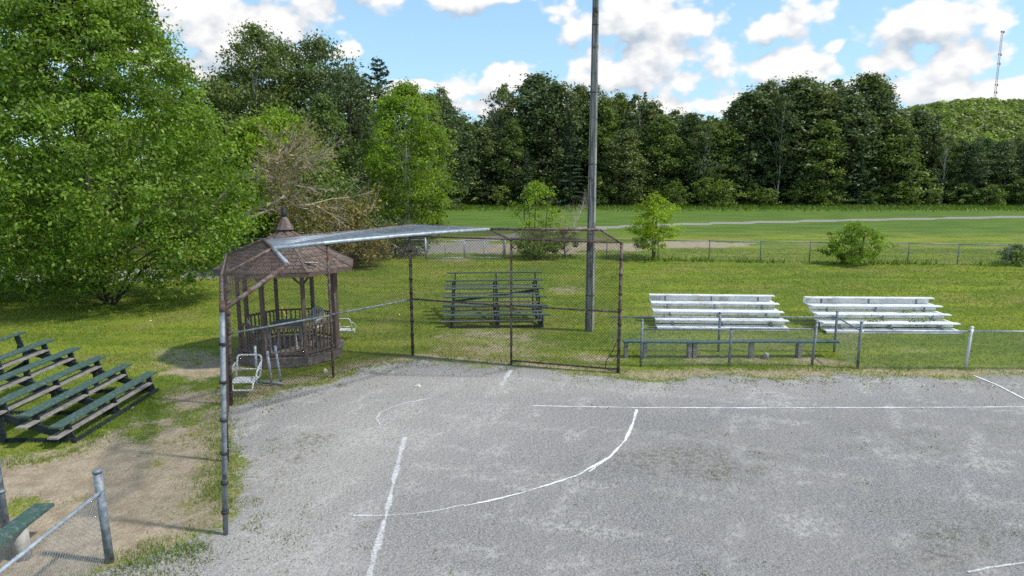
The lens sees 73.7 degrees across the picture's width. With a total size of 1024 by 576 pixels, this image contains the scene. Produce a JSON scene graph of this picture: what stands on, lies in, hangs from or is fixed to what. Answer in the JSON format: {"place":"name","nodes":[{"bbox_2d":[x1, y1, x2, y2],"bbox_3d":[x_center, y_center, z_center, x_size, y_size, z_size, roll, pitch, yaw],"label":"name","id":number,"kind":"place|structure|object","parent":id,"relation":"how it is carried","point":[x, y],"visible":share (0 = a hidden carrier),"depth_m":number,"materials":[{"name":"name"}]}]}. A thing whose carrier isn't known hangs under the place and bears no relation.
{"place":"outdoors","nodes":[
{"label":"outdoors","id":0,"kind":"place"},
{"bbox_2d":[0,349,977,575],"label":"grass","id":1,"kind":"structure","parent":0,"point":[130,562],"depth_m":12.42,"materials":[{"name":"green plant"}]},
{"bbox_2d":[0,173,1023,575],"bbox_3d":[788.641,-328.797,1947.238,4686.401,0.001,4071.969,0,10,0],"label":"ground","id":2,"kind":"structure","parent":0,"point":[138,489],"depth_m":13.36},
{"bbox_2d":[0,461,9,528],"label":"steel post","id":3,"kind":"object","parent":2,"relation":"on","point":[4,518],"visible":0.7,"depth_m":9.71,"materials":[{"name":"metal"}]},
{"bbox_2d":[0,503,54,561],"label":"bench","id":4,"kind":"object","parent":2,"relation":"on","point":[16,530],"visible":0.85,"depth_m":9.22,"materials":[{"name":"green paint"}]},
{"bbox_2d":[0,1,102,300],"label":"leafy tree","id":5,"kind":"object","parent":2,"relation":"on","point":[46,158],"visible":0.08,"depth_m":27.33,"materials":[{"name":"green plant"}]},
{"bbox_2d":[0,468,114,575],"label":"dugout fence","id":6,"kind":"object","parent":2,"relation":"on","point":[99,496],"visible":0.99,"depth_m":8.78,"materials":[{"name":"metal"}]},
{"bbox_2d":[0,331,158,442],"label":"bleacher","id":7,"kind":"object","parent":2,"relation":"on","point":[37,413],"visible":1,"depth_m":14.69,"materials":[{"name":"green paint"}]},
{"bbox_2d":[17,78,169,258],"bbox_3d":[-24.887,-7.152,40.649,10.387,11.129,10.610,0,10,0],"label":"leafy tree","id":8,"kind":"object","parent":2,"relation":"on","point":[124,223],"visible":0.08,"depth_m":39.75,"materials":[{"name":"green plant"}]},
{"bbox_2d":[0,0,282,311],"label":"leafy tree","id":9,"kind":"object","parent":2,"relation":"on","point":[107,33],"visible":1,"depth_m":24.29,"materials":[{"name":"green plant"}]},
{"bbox_2d":[141,119,254,255],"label":"leafy tree","id":10,"kind":"object","parent":2,"relation":"on","point":[212,162],"visible":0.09,"depth_m":42.94,"materials":[{"name":"green plant"}]},
{"bbox_2d":[154,74,268,237],"bbox_3d":[-22.574,-10.106,53.052,10.867,12.724,12.890,0,10,0],"label":"leafy tree","id":11,"kind":"object","parent":2,"relation":"on","point":[216,95],"visible":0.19,"depth_m":51.76,"materials":[{"name":"green plant"}]},
{"bbox_2d":[191,63,298,222],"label":"leafy tree","id":12,"kind":"object","parent":2,"relation":"on","point":[267,87],"visible":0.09,"depth_m":57.12,"materials":[{"name":"green plant"}]},
{"bbox_2d":[232,354,261,390],"bbox_3d":[-6.272,1.987,16.093,0.642,0.726,0.657,-1,10,-3],"label":"garden glider","id":13,"kind":"object","parent":2,"relation":"on","point":[244,381],"visible":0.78,"depth_m":16.10,"materials":[{"name":"white paint"}]},
{"bbox_2d":[179,110,345,259],"bbox_3d":[-13.569,-4.766,34.658,10.211,7.896,6.224,0,10,0],"label":"fallen tree","id":14,"kind":"object","parent":2,"relation":"on","point":[278,161],"visible":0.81,"depth_m":33.52,"materials":[{"name":"plant"}]},
{"bbox_2d":[208,115,322,250],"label":"leafy tree","id":15,"kind":"object","parent":2,"relation":"on","point":[251,126],"visible":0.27,"depth_m":43.12,"materials":[{"name":"green plant"}]},
{"bbox_2d":[199,17,338,219],"bbox_3d":[-20.934,-13.105,56.041,14.449,17.648,10.393,-5,11,-25],"label":"aspen tree","id":16,"kind":"object","parent":2,"relation":"on","point":[260,42],"visible":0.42,"depth_m":54.62,"materials":[{"name":"green plant"}]},
{"bbox_2d":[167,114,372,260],"bbox_3d":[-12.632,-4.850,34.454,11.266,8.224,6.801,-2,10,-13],"label":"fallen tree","id":17,"kind":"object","parent":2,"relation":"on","point":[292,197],"visible":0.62,"depth_m":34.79,"materials":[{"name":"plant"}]},
{"bbox_2d":[207,100,353,243],"bbox_3d":[-15.796,-7.456,45.639,9.587,10.050,10.664,-8,12,-38],"label":"leafy tree","id":18,"kind":"object","parent":2,"relation":"on","point":[277,116],"visible":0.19,"depth_m":44.75,"materials":[{"name":"green plant"}]},
{"bbox_2d":[213,208,353,368],"bbox_3d":[-6.310,-0.164,19.229,3.615,4.180,3.615,-2,10,-11],"label":"gazebo","id":19,"kind":"object","parent":2,"relation":"on","point":[284,227],"visible":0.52,"depth_m":18.51,"materials":[{"name":"brown wood"}]},
{"bbox_2d":[226,34,353,200],"bbox_3d":[-19.624,-13.532,60.570,11.324,17.072,13.900,0,10,0],"label":"leafy tree","id":20,"kind":"object","parent":2,"relation":"on","point":[287,71],"visible":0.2,"depth_m":58.54,"materials":[{"name":"green plant"}]},
{"bbox_2d":[254,182,355,249],"bbox_3d":[-11.008,-3.638,36.894,5.277,4.888,6.556,0,10,0],"label":"fallen bough","id":21,"kind":"object","parent":2,"relation":"on","point":[318,225],"visible":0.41,"depth_m":35.64,"materials":[{"name":"plant"}]},
{"bbox_2d":[251,154,377,247],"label":"leafy tree","id":22,"kind":"object","parent":2,"relation":"on","point":[340,183],"visible":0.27,"depth_m":42.12,"materials":[{"name":"green plant"}]},
{"bbox_2d":[265,29,396,221],"bbox_3d":[-16.859,-14.243,62.234,13.907,17.900,14.467,8,13,41],"label":"leafy tree","id":23,"kind":"object","parent":2,"relation":"on","point":[316,48],"visible":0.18,"depth_m":59.77,"materials":[{"name":"green plant"}]},
{"bbox_2d":[295,92,367,226],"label":"leafy tree","id":24,"kind":"object","parent":2,"relation":"on","point":[322,103],"visible":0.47,"depth_m":48.49,"materials":[{"name":"green plant"}]},
{"bbox_2d":[301,64,403,219],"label":"leafy tree","id":25,"kind":"object","parent":2,"relation":"on","point":[354,81],"visible":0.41,"depth_m":57.62,"materials":[{"name":"green plant"}]},
{"bbox_2d":[320,175,400,267],"bbox_3d":[-8.515,-3.681,37.757,4.770,5.060,5.650,0,10,0],"label":"fallen bough","id":26,"kind":"object","parent":2,"relation":"on","point":[356,211],"visible":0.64,"depth_m":37.34,"materials":[{"name":"green plant"}]},
{"bbox_2d":[327,78,413,224],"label":"leafy tree","id":27,"kind":"object","parent":2,"relation":"on","point":[363,125],"visible":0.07,"depth_m":63.60,"materials":[{"name":"green plant"}]},
{"bbox_2d":[352,57,415,216],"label":"pine tree","id":28,"kind":"object","parent":2,"relation":"on","point":[377,70],"visible":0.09,"depth_m":71.06,"materials":[{"name":"green plant"}]},
{"bbox_2d":[359,215,424,260],"bbox_3d":[-7.870,-3.030,41.198,5.423,2.766,5.006,0,10,0],"label":"bush","id":29,"kind":"object","parent":2,"relation":"on","point":[382,222],"visible":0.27,"depth_m":40.85,"materials":[{"name":"green plant"}]},
{"bbox_2d":[383,218,432,256],"bbox_3d":[-6.784,-3.135,42.450,3.804,2.549,4.014,0,10,0],"label":"bush","id":30,"kind":"object","parent":2,"relation":"on","point":[405,222],"visible":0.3,"depth_m":42.27,"materials":[{"name":"green plant"}]},
{"bbox_2d":[353,73,467,244],"bbox_3d":[-7.237,-9.169,49.348,8.376,12.112,8.776,0,10,0],"label":"birch tree","id":31,"kind":"object","parent":2,"relation":"on","point":[401,97],"visible":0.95,"depth_m":47.88,"materials":[{"name":"green plant"}]},
{"bbox_2d":[218,224,622,535],"bbox_3d":[-2.692,0.745,15.230,5.587,3.984,10.696,8,13,40],"label":"backstop","id":32,"kind":"object","parent":2,"relation":"on","point":[226,304],"visible":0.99,"depth_m":17.08,"materials":[{"name":"metal"}]},
{"bbox_2d":[400,91,463,212],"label":"leafy tree","id":33,"kind":"object","parent":2,"relation":"on","point":[435,114],"visible":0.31,"depth_m":67.97,"materials":[{"name":"green plant"}]},
{"bbox_2d":[400,89,481,206],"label":"leafy tree","id":34,"kind":"object","parent":2,"relation":"on","point":[447,116],"visible":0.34,"depth_m":92.89,"materials":[{"name":"green plant"}]},
{"bbox_2d":[445,107,478,203],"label":"aspen tree","id":35,"kind":"object","parent":2,"relation":"on","point":[469,129],"visible":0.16,"depth_m":101.23,"materials":[{"name":"green plant"}]},
{"bbox_2d":[424,237,505,258],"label":"double gate","id":36,"kind":"structure","parent":2,"relation":"on","point":[504,255],"depth_m":40.68,"materials":[{"name":"metal"}]},
{"bbox_2d":[460,125,510,204],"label":"leafy tree","id":37,"kind":"object","parent":2,"relation":"on","point":[488,144],"visible":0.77,"depth_m":101.12,"materials":[{"name":"green plant"}]},
{"bbox_2d":[441,271,549,327],"bbox_3d":[-0.644,0.362,24.404,3.745,1.434,3.302,-1,10,-3],"label":"bleacher","id":38,"kind":"object","parent":2,"relation":"on","point":[534,287],"visible":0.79,"depth_m":24.11,"materials":[{"name":"green paint"}]},
{"bbox_2d":[488,185,513,206],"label":"shrub","id":39,"kind":"object","parent":2,"relation":"on","point":[497,195],"visible":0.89,"depth_m":98.83,"materials":[{"name":"green plant"}]},
{"bbox_2d":[477,87,527,181],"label":"aspen tree","id":40,"kind":"object","parent":2,"relation":"on","point":[501,94],"visible":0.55,"depth_m":104.33,"materials":[{"name":"green plant"}]},
{"bbox_2d":[490,117,532,202],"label":"leafy tree","id":41,"kind":"object","parent":2,"relation":"on","point":[511,126],"visible":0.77,"depth_m":101.04,"materials":[{"name":"green plant"}]},
{"bbox_2d":[514,148,535,206],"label":"pine tree","id":42,"kind":"object","parent":2,"relation":"on","point":[526,160],"visible":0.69,"depth_m":98.34,"materials":[{"name":"green plant"}]},
{"bbox_2d":[513,223,564,259],"bbox_3d":[1.531,-2.716,40.727,2.854,2.302,3.168,-4,11,-23],"label":"bush","id":43,"kind":"object","parent":2,"relation":"on","point":[525,247],"visible":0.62,"depth_m":40.32,"materials":[{"name":"green plant"}]},
{"bbox_2d":[491,71,587,201],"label":"leafy tree","id":44,"kind":"object","parent":2,"relation":"on","point":[532,86],"visible":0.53,"depth_m":103.84,"materials":[{"name":"green plant"}]},
{"bbox_2d":[508,180,571,256],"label":"tree","id":45,"kind":"object","parent":2,"relation":"on","point":[534,186],"visible":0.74,"depth_m":41.09,"materials":[{"name":"green plant"}]},
{"bbox_2d":[69,107,1020,202],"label":"forest","id":46,"kind":"object","parent":2,"relation":"on","point":[481,119],"depth_m":109.84,"materials":[{"name":"plant"}]},
{"bbox_2d":[532,176,571,206],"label":"shrub","id":47,"kind":"object","parent":2,"relation":"on","point":[543,179],"visible":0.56,"depth_m":98.02,"materials":[{"name":"green plant"}]},
{"bbox_2d":[84,360,1023,575],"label":"weeds","id":48,"kind":"object","parent":2,"relation":"on","point":[609,377],"visible":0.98,"depth_m":12.92,"materials":[{"name":"green plant"}]},
{"bbox_2d":[521,75,588,203],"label":"leafy tree","id":49,"kind":"object","parent":2,"relation":"on","point":[560,91],"visible":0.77,"depth_m":102.41,"materials":[{"name":"green plant"}]},
{"bbox_2d":[551,121,587,206],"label":"pine tree","id":50,"kind":"object","parent":2,"relation":"on","point":[570,136],"visible":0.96,"depth_m":97.98,"materials":[{"name":"green plant"}]},
{"bbox_2d":[542,83,607,201],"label":"leafy tree","id":51,"kind":"object","parent":2,"relation":"on","point":[580,90],"visible":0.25,"depth_m":106.31,"materials":[{"name":"green plant"}]},
{"bbox_2d":[585,0,598,331],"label":"utility pole","id":52,"kind":"object","parent":2,"relation":"on","point":[591,217],"visible":0.84,"depth_m":21.50,"materials":[{"name":"grey wood"}]},
{"bbox_2d":[583,171,617,205],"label":"shrub","id":53,"kind":"object","parent":2,"relation":"on","point":[599,191],"visible":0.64,"depth_m":99.88,"materials":[{"name":"green plant"}]},
{"bbox_2d":[576,96,628,199],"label":"leafy tree","id":54,"kind":"object","parent":2,"relation":"on","point":[605,106],"visible":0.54,"depth_m":103.30,"materials":[{"name":"green plant"}]},
{"bbox_2d":[598,89,643,193],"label":"aspen tree","id":55,"kind":"object","parent":2,"relation":"on","point":[620,99],"visible":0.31,"depth_m":105.26,"materials":[{"name":"green plant"}]},
{"bbox_2d":[597,127,655,204],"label":"leafy tree","id":56,"kind":"object","parent":2,"relation":"on","point":[627,136],"visible":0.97,"depth_m":100.04,"materials":[{"name":"green plant"}]},
{"bbox_2d":[615,93,653,200],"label":"aspen tree","id":57,"kind":"object","parent":2,"relation":"on","point":[639,106],"visible":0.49,"depth_m":104.07,"materials":[{"name":"green plant"}]},
{"bbox_2d":[627,95,675,201],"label":"leafy tree","id":58,"kind":"object","parent":2,"relation":"on","point":[652,112],"visible":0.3,"depth_m":104.89,"materials":[{"name":"green plant"}]},
{"bbox_2d":[620,192,685,257],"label":"tree","id":59,"kind":"object","parent":2,"relation":"on","point":[648,229],"visible":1,"depth_m":40.29,"materials":[{"name":"green plant"}]},
{"bbox_2d":[628,113,695,200],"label":"leafy tree","id":60,"kind":"object","parent":2,"relation":"on","point":[661,123],"visible":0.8,"depth_m":101.81,"materials":[{"name":"green plant"}]},
{"bbox_2d":[663,181,695,206],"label":"shrub","id":61,"kind":"object","parent":2,"relation":"on","point":[675,192],"visible":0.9,"depth_m":98.30,"materials":[{"name":"green plant"}]},
{"bbox_2d":[664,111,718,202],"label":"leafy tree","id":62,"kind":"object","parent":2,"relation":"on","point":[690,120],"visible":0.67,"depth_m":102.57,"materials":[{"name":"green plant"}]},
{"bbox_2d":[683,117,731,202],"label":"aspen tree","id":63,"kind":"object","parent":2,"relation":"on","point":[706,124],"visible":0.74,"depth_m":100.90,"materials":[{"name":"green plant"}]},
{"bbox_2d":[685,177,732,207],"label":"shrub","id":64,"kind":"object","parent":2,"relation":"on","point":[699,191],"visible":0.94,"depth_m":98.21,"materials":[{"name":"green plant"}]},
{"bbox_2d":[686,120,747,202],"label":"leafy tree","id":65,"kind":"object","parent":2,"relation":"on","point":[728,139],"visible":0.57,"depth_m":102.52,"materials":[{"name":"green plant"}]},
{"bbox_2d":[649,294,789,330],"bbox_3d":[7.024,0.809,23.468,4.380,0.869,2.069,1,10,3],"label":"bleacher","id":66,"kind":"object","parent":2,"relation":"on","point":[714,300],"visible":0.89,"depth_m":23.59,"materials":[{"name":"white metal"}]},
{"bbox_2d":[611,310,838,351],"bbox_3d":[6.140,1.269,19.823,6.562,1.295,0.096,0,10,1],"label":"dugout fence","id":67,"kind":"object","parent":2,"relation":"on","point":[735,317],"visible":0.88,"depth_m":19.76,"materials":[{"name":"metal"}]},
{"bbox_2d":[703,179,749,206],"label":"shrub","id":68,"kind":"object","parent":2,"relation":"on","point":[729,188],"visible":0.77,"depth_m":97.86,"materials":[{"name":"green plant"}]},
{"bbox_2d":[639,319,818,366],"bbox_3d":[5.810,1.490,18.331,4.762,1.366,0.114,0,10,-1],"label":"dugout fence","id":69,"kind":"object","parent":2,"relation":"on","point":[731,329],"visible":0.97,"depth_m":18.29,"materials":[{"name":"metal"}]},
{"bbox_2d":[622,339,839,357],"bbox_3d":[6.165,1.740,19.301,6.076,0.542,0.312,0,10,-1],"label":"bench","id":70,"kind":"object","parent":2,"relation":"on","point":[690,353],"visible":0.81,"depth_m":19.19,"materials":[{"name":"green paint"}]},
{"bbox_2d":[716,103,759,199],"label":"aspen tree","id":71,"kind":"object","parent":2,"relation":"on","point":[748,134],"visible":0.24,"depth_m":105.00,"materials":[{"name":"green plant"}]},
{"bbox_2d":[710,84,789,202],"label":"leafy tree","id":72,"kind":"object","parent":2,"relation":"on","point":[747,103],"visible":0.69,"depth_m":103.18,"materials":[{"name":"green plant"}]},
{"bbox_2d":[737,182,766,205],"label":"shrub","id":73,"kind":"object","parent":2,"relation":"on","point":[753,193],"visible":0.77,"depth_m":102.12,"materials":[{"name":"green plant"}]},
{"bbox_2d":[506,238,1023,264],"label":"field fence","id":74,"kind":"object","parent":2,"relation":"on","point":[958,254],"visible":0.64,"depth_m":39.43,"materials":[{"name":"metal"}]},
{"bbox_2d":[717,81,813,200],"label":"leafy tree","id":75,"kind":"object","parent":2,"relation":"on","point":[766,88],"visible":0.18,"depth_m":104.99,"materials":[{"name":"green plant"}]},
{"bbox_2d":[532,405,1023,407],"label":"chalk line","id":76,"kind":"object","parent":2,"relation":"on","point":[750,407],"visible":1,"depth_m":15.21,"materials":[{"name":"white"}]},
{"bbox_2d":[755,92,806,202],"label":"aspen tree","id":77,"kind":"object","parent":2,"relation":"on","point":[785,104],"visible":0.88,"depth_m":101.94,"materials":[{"name":"green plant"}]},
{"bbox_2d":[742,71,849,202],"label":"leafy tree","id":78,"kind":"object","parent":2,"relation":"on","point":[793,85],"visible":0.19,"depth_m":105.35,"materials":[{"name":"green plant"}]},
{"bbox_2d":[780,180,816,205],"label":"shrub","id":79,"kind":"object","parent":2,"relation":"on","point":[798,195],"visible":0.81,"depth_m":101.33,"materials":[{"name":"green plant"}]},
{"bbox_2d":[767,80,863,202],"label":"leafy tree","id":80,"kind":"object","parent":2,"relation":"on","point":[823,93],"visible":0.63,"depth_m":101.79,"materials":[{"name":"green plant"}]},
{"bbox_2d":[795,119,851,203],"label":"leafy tree","id":81,"kind":"object","parent":2,"relation":"on","point":[823,170],"visible":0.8,"depth_m":100.04,"materials":[{"name":"green plant"}]},
{"bbox_2d":[808,186,842,206],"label":"shrub","id":82,"kind":"object","parent":2,"relation":"on","point":[824,195],"visible":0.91,"depth_m":99.34,"materials":[{"name":"green plant"}]},
{"bbox_2d":[807,90,886,203],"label":"leafy tree","id":83,"kind":"object","parent":2,"relation":"on","point":[863,133],"visible":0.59,"depth_m":101.40,"materials":[{"name":"green plant"}]},
{"bbox_2d":[834,317,862,368],"bbox_3d":[9.288,1.403,18.895,0.083,1.345,1.682,1,10,5],"label":"sideline fence","id":84,"kind":"object","parent":2,"relation":"on","point":[859,342],"visible":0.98,"depth_m":18.48,"materials":[{"name":"metal"}]},
{"bbox_2d":[813,220,899,265],"bbox_3d":[19.196,-2.443,37.978,4.416,2.684,3.183,4,11,22],"label":"bush","id":85,"kind":"object","parent":2,"relation":"on","point":[851,241],"visible":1,"depth_m":37.91,"materials":[{"name":"green plant"}]},
{"bbox_2d":[850,142,866,204],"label":"spruce tree","id":86,"kind":"object","parent":2,"relation":"on","point":[860,169],"visible":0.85,"depth_m":100.48,"materials":[{"name":"green plant"}]},
{"bbox_2d":[834,70,919,199],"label":"leafy tree","id":87,"kind":"object","parent":2,"relation":"on","point":[866,84],"visible":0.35,"depth_m":103.92,"materials":[{"name":"green plant"}]},
{"bbox_2d":[803,296,962,333],"bbox_3d":[12.378,0.890,22.996,4.400,0.869,2.069,0,10,2],"label":"bleacher","id":88,"kind":"object","parent":2,"relation":"on","point":[874,304],"visible":0.91,"depth_m":23.06,"materials":[{"name":"white metal"}]},
{"bbox_2d":[849,89,924,202],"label":"leafy tree","id":89,"kind":"object","parent":2,"relation":"on","point":[889,98],"visible":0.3,"depth_m":103.92,"materials":[{"name":"green plant"}]},
{"bbox_2d":[865,116,929,203],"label":"leafy tree","id":90,"kind":"object","parent":2,"relation":"on","point":[892,153],"visible":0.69,"depth_m":101.80,"materials":[{"name":"green plant"}]},
{"bbox_2d":[874,182,925,205],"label":"shrub","id":91,"kind":"object","parent":2,"relation":"on","point":[888,196],"visible":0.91,"depth_m":100.81,"materials":[{"name":"green plant"}]},
{"bbox_2d":[877,108,953,200],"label":"leafy tree","id":92,"kind":"object","parent":2,"relation":"on","point":[920,119],"visible":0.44,"depth_m":104.86,"materials":[{"name":"green plant"}]},
{"bbox_2d":[894,170,947,204],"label":"shrub","id":93,"kind":"object","parent":2,"relation":"on","point":[931,185],"visible":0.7,"depth_m":100.99,"materials":[{"name":"green plant"}]},
{"bbox_2d":[862,326,1023,368],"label":"sideline fence","id":94,"kind":"object","parent":2,"relation":"on","point":[970,339],"visible":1,"depth_m":18.03,"materials":[{"name":"metal"}]},
{"bbox_2d":[929,134,964,202],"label":"aspen tree","id":95,"kind":"object","parent":2,"relation":"on","point":[949,142],"visible":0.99,"depth_m":102.01,"materials":[{"name":"green plant"}]},
{"bbox_2d":[937,139,981,202],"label":"leafy tree","id":96,"kind":"object","parent":2,"relation":"on","point":[963,142],"visible":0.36,"depth_m":103.72,"materials":[{"name":"green plant"}]},
{"bbox_2d":[942,182,981,206],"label":"shrub","id":97,"kind":"object","parent":2,"relation":"on","point":[948,194],"visible":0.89,"depth_m":100.82,"materials":[{"name":"green plant"}]},
{"bbox_2d":[948,138,993,204],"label":"leafy tree","id":98,"kind":"object","parent":2,"relation":"on","point":[975,155],"visible":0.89,"depth_m":100.85,"materials":[{"name":"green plant"}]},
{"bbox_2d":[976,184,1008,206],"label":"shrub","id":99,"kind":"object","parent":2,"relation":"on","point":[999,194],"visible":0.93,"depth_m":99.53,"materials":[{"name":"green plant"}]},
{"bbox_2d":[976,140,1023,203],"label":"leafy tree","id":100,"kind":"object","parent":2,"relation":"on","point":[1002,146],"visible":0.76,"depth_m":101.18,"materials":[{"name":"green plant"}]},
{"bbox_2d":[994,242,1023,263],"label":"bush","id":101,"kind":"object","parent":2,"relation":"on","point":[1016,252],"visible":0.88,"depth_m":38.22,"materials":[{"name":"green plant"}]},
{"bbox_2d":[0,248,1023,538],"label":"grass","id":102,"kind":"structure","parent":0,"point":[628,280],"depth_m":25.02,"materials":[{"name":"green plant"}]},
{"bbox_2d":[4,0,1023,169],"label":"sky","id":103,"kind":"structure","parent":0,"point":[694,55],"materials":[{"name":"blue"}]},
{"bbox_2d":[15,200,1023,212],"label":"grass","id":104,"kind":"structure","parent":0,"point":[694,206],"depth_m":95.68,"materials":[{"name":"green plant"}]},
{"bbox_2d":[98,362,1023,575],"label":"gravel","id":105,"kind":"structure","parent":0,"point":[629,491],"depth_m":11.02,"materials":[{"name":"grey gravel"}]},
{"bbox_2d":[545,253,1023,266],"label":"grass","id":106,"kind":"structure","parent":0,"point":[870,262],"depth_m":39.04,"materials":[{"name":"plant"}]},
{"bbox_3d":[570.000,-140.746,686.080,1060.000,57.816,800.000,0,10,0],"label":"hill","id":107,"kind":"structure","parent":0,"visible":0},
{"bbox_2d":[896,97,1023,149],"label":"hillside forest","id":108,"kind":"object","parent":107,"relation":"on","point":[993,118],"visible":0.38,"depth_m":431.50,"materials":[{"name":"green plant"}]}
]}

